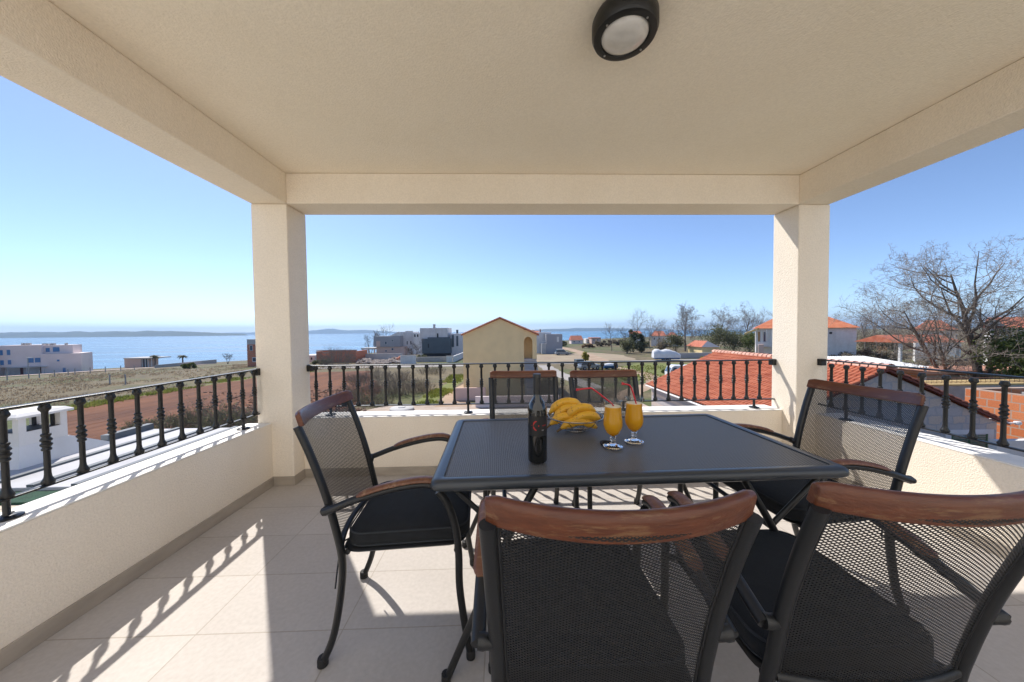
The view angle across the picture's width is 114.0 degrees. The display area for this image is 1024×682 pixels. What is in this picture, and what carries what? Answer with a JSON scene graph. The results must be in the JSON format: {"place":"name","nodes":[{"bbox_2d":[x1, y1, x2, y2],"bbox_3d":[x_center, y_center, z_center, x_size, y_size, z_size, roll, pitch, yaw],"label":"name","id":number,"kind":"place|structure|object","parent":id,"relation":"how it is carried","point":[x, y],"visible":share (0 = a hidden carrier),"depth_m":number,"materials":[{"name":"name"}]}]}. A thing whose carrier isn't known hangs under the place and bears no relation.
{"place":"outdoors","nodes":[
{"label":"outdoors","id":0,"kind":"place"},
{"bbox_2d":[0,423,238,511],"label":"roof","id":1,"kind":"structure","parent":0,"point":[26,478],"depth_m":4.63,"materials":[{"name":"white concrete"}]},
{"bbox_2d":[0,331,245,337],"bbox_3d":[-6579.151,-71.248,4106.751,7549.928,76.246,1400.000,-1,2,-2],"label":"island","id":2,"kind":"structure","parent":0,"point":[87,334],"depth_m":3655.24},
{"bbox_2d":[67,371,382,439],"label":"ploughed field","id":3,"kind":"structure","parent":0,"point":[95,420],"depth_m":36.06,"materials":[{"name":"red soil"}]},
{"bbox_2d":[146,409,208,428],"bbox_3d":[-25.545,6.039,25.455,3.514,2.095,3.541,-1,2,-2],"label":"shrub","id":4,"kind":"object","parent":3,"relation":"on","point":[173,423],"visible":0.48,"depth_m":25.07,"materials":[{"name":"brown plant"}]},
{"bbox_2d":[170,399,226,427],"bbox_3d":[-24.738,5.577,26.422,3.721,2.945,3.450,-1,2,-2],"label":"shrub","id":5,"kind":"object","parent":3,"relation":"on","point":[192,418],"visible":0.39,"depth_m":26.15,"materials":[{"name":"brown plant"}]},
{"bbox_2d":[238,329,395,334],"bbox_3d":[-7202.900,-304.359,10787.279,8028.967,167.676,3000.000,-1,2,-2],"label":"island","id":6,"kind":"structure","parent":0,"point":[329,331],"depth_m":9756.88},
{"bbox_2d":[0,329,754,368],"bbox_3d":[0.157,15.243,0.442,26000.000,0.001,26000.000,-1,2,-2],"label":"sea","id":7,"kind":"structure","parent":0,"point":[110,352],"depth_m":521.32,"materials":[{"name":"blue liquid"}]},
{"bbox_2d":[435,384,470,406],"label":"dirt track","id":8,"kind":"structure","parent":0,"point":[447,399],"depth_m":35.54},
{"bbox_2d":[0,328,983,428],"bbox_3d":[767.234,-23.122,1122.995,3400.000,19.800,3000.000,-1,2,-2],"label":"ground","id":9,"kind":"structure","parent":0,"point":[646,354],"depth_m":61.18,"materials":[{"name":"soil"}]},
{"bbox_2d":[0,343,92,375],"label":"apartment block","id":10,"kind":"structure","parent":9,"relation":"on","point":[49,358],"depth_m":108.98,"materials":[{"name":"paint"}]},
{"bbox_2d":[0,406,109,469],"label":"chimney","id":11,"kind":"object","parent":9,"relation":"on","point":[24,439],"visible":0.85,"depth_m":4.63,"materials":[{"name":"white"}]},
{"bbox_2d":[123,356,170,367],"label":"beach house","id":12,"kind":"structure","parent":9,"relation":"on","point":[131,362],"depth_m":137.82,"materials":[{"name":"paint"}]},
{"bbox_2d":[154,359,216,367],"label":"field wall","id":13,"kind":"structure","parent":9,"relation":"on","point":[195,362],"depth_m":128.39,"materials":[{"name":"grey concrete"}]},
{"bbox_2d":[0,362,388,409],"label":"dry grass","id":14,"kind":"structure","parent":9,"relation":"on","point":[89,376],"depth_m":54.23,"materials":[{"name":"plant"}]},
{"bbox_2d":[188,401,257,427],"bbox_3d":[-21.335,5.624,24.887,4.275,2.869,4.666,-1,2,-2],"label":"shrub","id":15,"kind":"object","parent":9,"relation":"on","point":[222,416],"visible":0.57,"depth_m":24.77,"materials":[{"name":"brown plant"}]},
{"bbox_2d":[247,339,255,365],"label":"brick house","id":16,"kind":"structure","parent":9,"relation":"on","point":[251,352],"depth_m":80.30,"materials":[{"name":"brick"}]},
{"bbox_2d":[316,345,356,366],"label":"round bush","id":17,"kind":"object","parent":9,"relation":"on","point":[330,360],"visible":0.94,"depth_m":74.53,"materials":[{"name":"brown plant"}]},
{"bbox_2d":[316,350,366,361],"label":"brick ruin","id":18,"kind":"object","parent":9,"relation":"on","point":[360,354],"visible":0.55,"depth_m":84.93,"materials":[{"name":"red brick"}]},
{"bbox_2d":[339,372,379,392],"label":"thicket","id":19,"kind":"object","parent":9,"relation":"on","point":[348,387],"visible":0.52,"depth_m":41.13,"materials":[{"name":"brown plant"}]},
{"bbox_2d":[62,365,666,410],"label":"green grass","id":20,"kind":"structure","parent":9,"relation":"on","point":[445,391],"depth_m":42.30,"materials":[{"name":"plant"}]},
{"bbox_2d":[355,357,399,363],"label":"rubble","id":21,"kind":"object","parent":9,"relation":"on","point":[364,360],"visible":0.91,"depth_m":81.53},
{"bbox_2d":[360,391,394,406],"bbox_3d":[-14.015,5.935,34.700,4.127,1.528,3.761,-1,2,-2],"label":"thicket","id":22,"kind":"object","parent":9,"relation":"on","point":[375,398],"visible":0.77,"depth_m":34.51,"materials":[{"name":"brown plant"}]},
{"bbox_2d":[360,372,401,395],"bbox_3d":[-15.369,5.068,39.649,5.262,3.003,5.196,-1,2,-2],"label":"thicket","id":23,"kind":"object","parent":9,"relation":"on","point":[377,387],"visible":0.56,"depth_m":39.33,"materials":[{"name":"brown plant"}]},
{"bbox_2d":[365,353,402,359],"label":"field wall","id":24,"kind":"structure","parent":9,"relation":"on","point":[385,356],"depth_m":91.16,"materials":[{"name":"concrete"}]},
{"bbox_2d":[374,332,406,354],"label":"grey house","id":25,"kind":"structure","parent":9,"relation":"on","point":[392,343],"depth_m":116.96,"materials":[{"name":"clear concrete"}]},
{"bbox_2d":[387,368,415,380],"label":"thicket","id":26,"kind":"object","parent":9,"relation":"on","point":[401,372],"visible":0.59,"depth_m":51.75,"materials":[{"name":"brown plant"}]},
{"bbox_2d":[383,373,420,396],"bbox_3d":[-13.207,5.015,39.824,5.003,3.054,4.868,-1,2,-26],"label":"thicket","id":27,"kind":"object","parent":9,"relation":"on","point":[403,386],"visible":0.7,"depth_m":39.39,"materials":[{"name":"brown plant"}]},
{"bbox_2d":[400,355,415,363],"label":"field wall","id":28,"kind":"structure","parent":9,"relation":"on","point":[407,359],"depth_m":79.45,"materials":[{"name":"concrete"}]},
{"bbox_2d":[403,331,419,354],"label":"white house","id":29,"kind":"structure","parent":9,"relation":"on","point":[410,337],"depth_m":120.93,"materials":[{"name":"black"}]},
{"bbox_2d":[408,374,437,392],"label":"thicket","id":30,"kind":"object","parent":9,"relation":"on","point":[423,389],"visible":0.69,"depth_m":41.65,"materials":[{"name":"brown plant"}]},
{"bbox_2d":[416,357,445,361],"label":"field wall","id":31,"kind":"structure","parent":9,"relation":"on","point":[430,359],"depth_m":83.61,"materials":[{"name":"grey concrete"}]},
{"bbox_2d":[415,378,463,403],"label":"track verge","id":32,"kind":"structure","parent":9,"relation":"on","point":[449,385],"depth_m":41.05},
{"bbox_2d":[420,324,462,356],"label":"modern house","id":33,"kind":"structure","parent":9,"relation":"on","point":[441,342],"depth_m":99.87,"materials":[{"name":"grey stone"}]},
{"bbox_2d":[455,387,485,399],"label":"garden wall","id":34,"kind":"structure","parent":9,"relation":"on","point":[461,393],"depth_m":36.06,"materials":[{"name":"concrete"}]},
{"bbox_2d":[461,317,538,395],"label":"yellow house","id":35,"kind":"structure","parent":9,"relation":"on","point":[499,340],"depth_m":38.51,"materials":[{"name":"paint"}]},
{"bbox_2d":[318,359,697,368],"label":"concrete lane","id":36,"kind":"structure","parent":9,"relation":"on","point":[462,365],"depth_m":74.08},
{"bbox_2d":[652,349,680,359],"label":"covered boat","id":37,"kind":"object","parent":36,"relation":"on","point":[666,354],"visible":1,"depth_m":80.42,"materials":[{"name":"fabric"}]},
{"bbox_2d":[475,395,558,407],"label":"garden wall","id":38,"kind":"structure","parent":9,"relation":"on","point":[485,399],"depth_m":32.65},
{"bbox_2d":[537,332,561,353],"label":"grey house","id":39,"kind":"structure","parent":9,"relation":"on","point":[548,343],"depth_m":108.54,"materials":[{"name":"paint"}]},
{"bbox_2d":[538,365,600,387],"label":"concrete drive","id":40,"kind":"structure","parent":9,"relation":"on","point":[545,367],"depth_m":56.54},
{"bbox_2d":[537,352,635,361],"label":"bare plot","id":41,"kind":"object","parent":9,"relation":"on","point":[555,357],"visible":0.63,"depth_m":92.70,"materials":[{"name":"soil"}]},
{"bbox_2d":[619,337,634,353],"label":"bush","id":42,"kind":"object","parent":9,"relation":"on","point":[626,347],"visible":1,"depth_m":105.67,"materials":[{"name":"green plant"}]},
{"bbox_2d":[632,341,649,352],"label":"bush","id":43,"kind":"object","parent":9,"relation":"on","point":[642,346],"visible":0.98,"depth_m":109.07,"materials":[{"name":"green plant"}]},
{"bbox_2d":[651,331,677,345],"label":"red roof house","id":44,"kind":"structure","parent":9,"relation":"on","point":[654,337],"depth_m":153.60,"materials":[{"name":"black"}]},
{"bbox_2d":[664,333,685,351],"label":"bush","id":45,"kind":"object","parent":9,"relation":"on","point":[678,341],"visible":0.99,"depth_m":104.95,"materials":[{"name":"green plant"}]},
{"bbox_2d":[670,303,701,350],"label":"bare tree","id":46,"kind":"object","parent":9,"relation":"on","point":[683,317],"visible":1,"depth_m":113.65,"materials":[{"name":"plant"}]},
{"bbox_2d":[679,352,711,358],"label":"field wall","id":47,"kind":"structure","parent":9,"relation":"on","point":[690,355],"depth_m":85.56,"materials":[{"name":"concrete"}]},
{"bbox_2d":[686,340,718,352],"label":"house","id":48,"kind":"structure","parent":9,"relation":"on","point":[696,346],"depth_m":99.08,"materials":[{"name":"paint"}]},
{"bbox_2d":[698,324,736,348],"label":"bush","id":49,"kind":"object","parent":9,"relation":"on","point":[711,333],"visible":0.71,"depth_m":114.46,"materials":[{"name":"green plant"}]},
{"bbox_2d":[708,303,742,344],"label":"bare tree","id":50,"kind":"object","parent":9,"relation":"on","point":[722,318],"visible":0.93,"depth_m":127.60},
{"bbox_2d":[713,328,749,350],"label":"bush","id":51,"kind":"object","parent":9,"relation":"on","point":[733,343],"visible":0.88,"depth_m":109.70,"materials":[{"name":"green plant"}]},
{"bbox_2d":[736,332,754,351],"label":"bush","id":52,"kind":"object","parent":9,"relation":"on","point":[749,341],"visible":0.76,"depth_m":105.37,"materials":[{"name":"green plant"}]},
{"bbox_2d":[732,300,762,338],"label":"bare tree","id":53,"kind":"object","parent":9,"relation":"on","point":[749,320],"visible":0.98,"depth_m":124.91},
{"bbox_2d":[744,317,857,355],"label":"house","id":54,"kind":"structure","parent":9,"relation":"on","point":[841,339],"depth_m":59.68,"materials":[{"name":"paint"}]},
{"bbox_2d":[645,349,1021,447],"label":"tiled roofs","id":55,"kind":"structure","parent":9,"relation":"on","point":[959,421],"depth_m":17.85,"materials":[{"name":"tile"}]},
{"bbox_2d":[945,429,993,447],"bbox_3d":[22.441,5.253,16.339,2.439,1.820,0.080,-1,2,-2],"label":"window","id":56,"kind":"structure","parent":55,"relation":"in","point":[989,433],"depth_m":16.30,"materials":[{"name":"grey"}]},
{"bbox_2d":[832,296,891,348],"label":"bare tree","id":57,"kind":"object","parent":9,"relation":"on","point":[862,319],"visible":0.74,"depth_m":84.64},
{"bbox_2d":[856,349,884,358],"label":"bush","id":58,"kind":"object","parent":9,"relation":"on","point":[867,352],"visible":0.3,"depth_m":59.58,"materials":[{"name":"grey plant"}]},
{"bbox_2d":[856,329,896,353],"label":"bush","id":59,"kind":"object","parent":9,"relation":"on","point":[861,344],"visible":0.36,"depth_m":93.83,"materials":[{"name":"grey plant"}]},
{"bbox_2d":[827,356,928,379],"bbox_3d":[38.414,4.239,37.490,9.554,4.636,6.400,-1,2,-2],"label":"corrugated canopy","id":60,"kind":"object","parent":9,"relation":"on","point":[866,359],"visible":0.32,"depth_m":37.95,"materials":[{"name":"metal"}]},
{"bbox_2d":[874,349,913,362],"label":"bush","id":61,"kind":"object","parent":9,"relation":"on","point":[892,357],"visible":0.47,"depth_m":58.77,"materials":[{"name":"grey plant"}]},
{"bbox_2d":[856,334,963,361],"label":"garden pavilion","id":62,"kind":"structure","parent":9,"relation":"on","point":[880,338],"depth_m":50.18,"materials":[{"name":"tile"}]},
{"bbox_2d":[829,278,1023,379],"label":"bare tree","id":63,"kind":"object","parent":9,"relation":"on","point":[934,353],"visible":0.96,"depth_m":35.13,"materials":[{"name":"brown plant"}]},
{"bbox_2d":[913,320,957,363],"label":"red roof house","id":64,"kind":"structure","parent":9,"relation":"on","point":[917,345],"depth_m":69.36,"materials":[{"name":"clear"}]},
{"bbox_2d":[853,232,1023,379],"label":"bare tree","id":65,"kind":"object","parent":9,"relation":"on","point":[957,295],"visible":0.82,"depth_m":34.39,"materials":[{"name":"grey plant"}]},
{"bbox_2d":[894,365,1012,379],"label":"clay slab","id":66,"kind":"structure","parent":9,"relation":"on","point":[913,373],"depth_m":34.86,"materials":[{"name":"brick"}]},
{"bbox_2d":[917,377,1023,399],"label":"formwork deck","id":67,"kind":"structure","parent":9,"relation":"on","point":[957,388],"depth_m":27.37,"materials":[{"name":"brown"}]},
{"bbox_2d":[969,323,1023,378],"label":"evergreen tree","id":68,"kind":"object","parent":9,"relation":"on","point":[1013,369],"visible":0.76,"depth_m":32.13,"materials":[{"name":"green plant"}]},
{"bbox_2d":[988,439,1023,456],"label":"garden wall","id":69,"kind":"structure","parent":9,"relation":"on","point":[1017,443],"depth_m":15.03,"materials":[{"name":"paint"}]},
{"bbox_2d":[358,402,648,411],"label":"gravel yard","id":70,"kind":"structure","parent":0,"point":[418,408],"depth_m":32.41,"materials":[{"name":"gravel"}]},
{"bbox_2d":[0,76,1023,332],"label":"sky","id":71,"kind":"structure","parent":0,"point":[100,232],"materials":[{"name":"blue"}]},
{"bbox_2d":[48,0,1023,174],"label":"ceiling","id":72,"kind":"structure","parent":0,"point":[747,87],"depth_m":1.69,"materials":[{"name":"paint"}]},
{"bbox_2d":[286,173,798,214],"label":"ceiling beam","id":73,"kind":"structure","parent":72,"relation":"attached to","point":[454,194],"depth_m":2.75,"materials":[{"name":"beige paint"}]},
{"bbox_2d":[592,0,658,60],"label":"ceiling lamp","id":74,"kind":"object","parent":72,"relation":"attached to","point":[622,30],"visible":1,"depth_m":1.32,"materials":[{"name":"black metal"}]},
{"bbox_2d":[562,347,607,360],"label":"track","id":75,"kind":"structure","parent":0,"point":[592,357],"depth_m":99.02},
{"bbox_2d":[535,328,671,331],"bbox_3d":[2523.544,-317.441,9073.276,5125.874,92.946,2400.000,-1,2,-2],"label":"distant island","id":76,"kind":"structure","parent":0,"point":[582,329],"depth_m":8202.44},
{"bbox_2d":[602,367,657,405],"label":"field track","id":77,"kind":"structure","parent":0,"point":[645,388],"depth_m":43.75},
{"bbox_2d":[611,363,688,381],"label":"green meadow","id":78,"kind":"structure","parent":0,"point":[658,372],"depth_m":65.63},
{"bbox_2d":[965,387,1023,438],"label":"unfinished house","id":79,"kind":"structure","parent":0,"point":[988,399],"depth_m":18.93,"materials":[{"name":"orange brick"}]},
{"bbox_3d":[0.411,4.484,0.992,4.940,6.070,4.499,-1,2,-2],"label":"house body","id":80,"kind":"object","parent":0,"visible":0},
{"bbox_2d":[0,423,273,670],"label":"parapet wall","id":81,"kind":"structure","parent":80,"relation":"on","point":[68,556],"depth_m":1.62,"materials":[{"name":"beige paint"}]},
{"bbox_2d":[0,368,260,522],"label":"balcony railing","id":82,"kind":"object","parent":81,"relation":"on","point":[7,493],"visible":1,"depth_m":1.69,"materials":[{"name":"black metal"}]},
{"bbox_2d":[0,475,1023,681],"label":"terrace floor","id":83,"kind":"structure","parent":80,"relation":"on","point":[247,592],"depth_m":1.49,"materials":[{"name":"tile"}]},
{"bbox_2d":[251,204,310,485],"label":"corner column","id":84,"kind":"structure","parent":83,"relation":"on","point":[280,299],"depth_m":2.72,"materials":[{"name":"beige paint"}]},
{"bbox_2d":[0,0,304,214],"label":"ceiling beam","id":85,"kind":"structure","parent":84,"relation":"on","point":[50,51],"depth_m":1.56,"materials":[{"name":"beige paint"}]},
{"bbox_2d":[293,390,474,669],"bbox_3d":[-0.515,0.731,1.485,0.690,0.963,0.576,-1,2,-6],"label":"garden chair","id":86,"kind":"object","parent":83,"relation":"on","point":[305,415],"visible":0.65,"depth_m":1.29,"materials":[{"name":"black metal"}]},
{"bbox_2d":[334,480,470,588],"bbox_3d":[-0.445,0.822,1.494,0.517,0.240,0.449,-1,2,-6],"label":"seat cushion","id":87,"kind":"object","parent":86,"relation":"on","point":[418,515],"visible":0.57,"depth_m":1.33,"materials":[{"name":"grey fabric"}]},
{"bbox_2d":[483,370,578,507],"bbox_3d":[0.097,0.705,2.164,0.576,0.963,0.690,-1,2,-2],"label":"garden chair","id":88,"kind":"object","parent":83,"relation":"on","point":[518,375],"visible":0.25,"depth_m":2.42,"materials":[{"name":"black metal"}]},
{"bbox_2d":[471,489,763,681],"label":"garden chair","id":89,"kind":"object","parent":83,"relation":"on","point":[654,520],"visible":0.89,"depth_m":0.62,"materials":[{"name":"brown wood"}]},
{"bbox_2d":[502,538,684,681],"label":"seat cushion","id":90,"kind":"object","parent":89,"relation":"on","point":[585,615],"visible":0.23,"depth_m":0.86,"materials":[{"name":"grey fabric"}]},
{"bbox_2d":[568,369,682,508],"bbox_3d":[0.677,0.700,2.144,0.576,0.963,0.690,-1,2,-2],"label":"garden chair","id":91,"kind":"object","parent":83,"relation":"on","point":[599,374],"visible":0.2,"depth_m":2.41,"materials":[{"name":"black metal"}]},
{"bbox_2d":[430,414,849,681],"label":"dining table","id":92,"kind":"object","parent":83,"relation":"on","point":[489,455],"visible":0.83,"depth_m":1.32,"materials":[{"name":"grey metal"}]},
{"bbox_2d":[528,373,546,463],"bbox_3d":[0.099,0.300,1.302,0.076,0.344,0.076,-1,2,-2],"label":"wine bottle","id":93,"kind":"object","parent":92,"relation":"on","point":[537,430],"visible":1,"depth_m":1.27,"materials":[{"name":"black glass"}]},
{"bbox_2d":[547,412,603,432],"bbox_3d":[0.327,0.419,1.713,0.287,0.074,0.287,-1,2,-2],"label":"fruit bowl","id":94,"kind":"object","parent":92,"relation":"on","point":[582,428],"visible":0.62,"depth_m":1.63,"materials":[{"name":"silver metal"}]},
{"bbox_2d":[547,412,572,427],"bbox_3d":[0.263,0.401,1.680,0.189,0.081,0.042,-1,2,-5],"label":"banana","id":95,"kind":"object","parent":94,"relation":"in","point":[564,416],"visible":0.59,"depth_m":1.66,"materials":[{"name":"yellow food"}]},
{"bbox_2d":[547,397,580,416],"bbox_3d":[0.275,0.348,1.745,0.193,0.104,0.043,-1,2,-2],"label":"banana","id":96,"kind":"object","parent":94,"relation":"in","point":[555,405],"visible":0.69,"depth_m":1.73,"materials":[{"name":"yellow food"}]},
{"bbox_2d":[556,418,597,432],"bbox_3d":[0.323,0.414,1.654,0.214,0.073,0.043,-1,2,-9],"label":"banana","id":97,"kind":"object","parent":94,"relation":"in","point":[565,426],"visible":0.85,"depth_m":1.64,"materials":[{"name":"yellow food"}]},
{"bbox_2d":[567,403,595,415],"bbox_3d":[0.341,0.363,1.681,0.175,0.099,0.043,-1,2,-7],"label":"banana","id":98,"kind":"object","parent":94,"relation":"in","point":[576,409],"visible":0.85,"depth_m":1.66,"materials":[{"name":"yellow food"}]},
{"bbox_2d":[572,411,600,420],"bbox_3d":[0.359,0.393,1.661,0.179,0.087,0.043,-1,2,-5],"label":"banana","id":99,"kind":"object","parent":94,"relation":"in","point":[590,415],"visible":0.72,"depth_m":1.65,"materials":[{"name":"yellow food"}]},
{"bbox_2d":[603,400,622,449],"bbox_3d":[0.442,0.361,1.455,0.085,0.204,0.085,-1,2,-2],"label":"cocktail glass","id":100,"kind":"object","parent":92,"relation":"on","point":[613,421],"visible":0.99,"depth_m":1.43,"materials":[{"name":"orange"}]},
{"bbox_2d":[624,398,643,443],"bbox_3d":[0.558,0.358,1.518,0.085,0.204,0.085,-1,2,-2],"label":"cocktail glass","id":101,"kind":"object","parent":92,"relation":"on","point":[634,416],"visible":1,"depth_m":1.49,"materials":[{"name":"orange"}]},
{"bbox_2d":[772,205,829,452],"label":"corner column","id":102,"kind":"structure","parent":83,"relation":"on","point":[800,290],"depth_m":2.85,"materials":[{"name":"beige paint"}]},
{"bbox_2d":[774,58,1023,214],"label":"ceiling beam","id":103,"kind":"structure","parent":102,"relation":"on","point":[989,108],"depth_m":1.99,"materials":[{"name":"beige paint"}]},
{"bbox_2d":[713,379,928,613],"bbox_3d":[1.461,0.706,1.642,0.690,0.963,0.576,-1,2,-7],"label":"garden chair","id":104,"kind":"object","parent":83,"relation":"on","point":[904,455],"visible":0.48,"depth_m":1.61,"materials":[{"name":"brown wood"}]},
{"bbox_2d":[724,478,882,536],"bbox_3d":[1.393,0.799,1.636,0.518,0.240,0.449,-1,2,-7],"label":"seat cushion","id":105,"kind":"object","parent":104,"relation":"on","point":[776,496],"visible":0.23,"depth_m":1.51,"materials":[{"name":"grey fabric"}]},
{"bbox_2d":[660,481,1023,681],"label":"garden chair","id":106,"kind":"object","parent":83,"relation":"on","point":[886,511],"visible":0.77,"depth_m":0.68,"materials":[{"name":"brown wood"}]},
{"bbox_2d":[676,529,954,681],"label":"seat cushion","id":107,"kind":"object","parent":106,"relation":"on","point":[763,569],"visible":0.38,"depth_m":0.90,"materials":[{"name":"grey fabric"}]},
{"bbox_2d":[303,405,781,477],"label":"parapet wall","id":108,"kind":"structure","parent":80,"relation":"on","point":[384,429],"depth_m":2.91,"materials":[{"name":"beige paint"}]},
{"bbox_2d":[307,359,775,415],"bbox_3d":[0.311,0.414,3.024,4.250,0.450,0.084,-1,2,-2],"label":"balcony railing","id":109,"kind":"object","parent":108,"relation":"on","point":[535,365],"visible":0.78,"depth_m":3.01,"materials":[{"name":"black metal"}]},
{"bbox_2d":[815,413,1023,558],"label":"parapet wall","id":110,"kind":"structure","parent":80,"relation":"on","point":[939,465],"depth_m":2.01,"materials":[{"name":"beige paint"}]},
{"bbox_2d":[817,359,1023,451],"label":"balcony railing","id":111,"kind":"object","parent":110,"relation":"on","point":[1003,413],"visible":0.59,"depth_m":2.03,"materials":[{"name":"black metal"}]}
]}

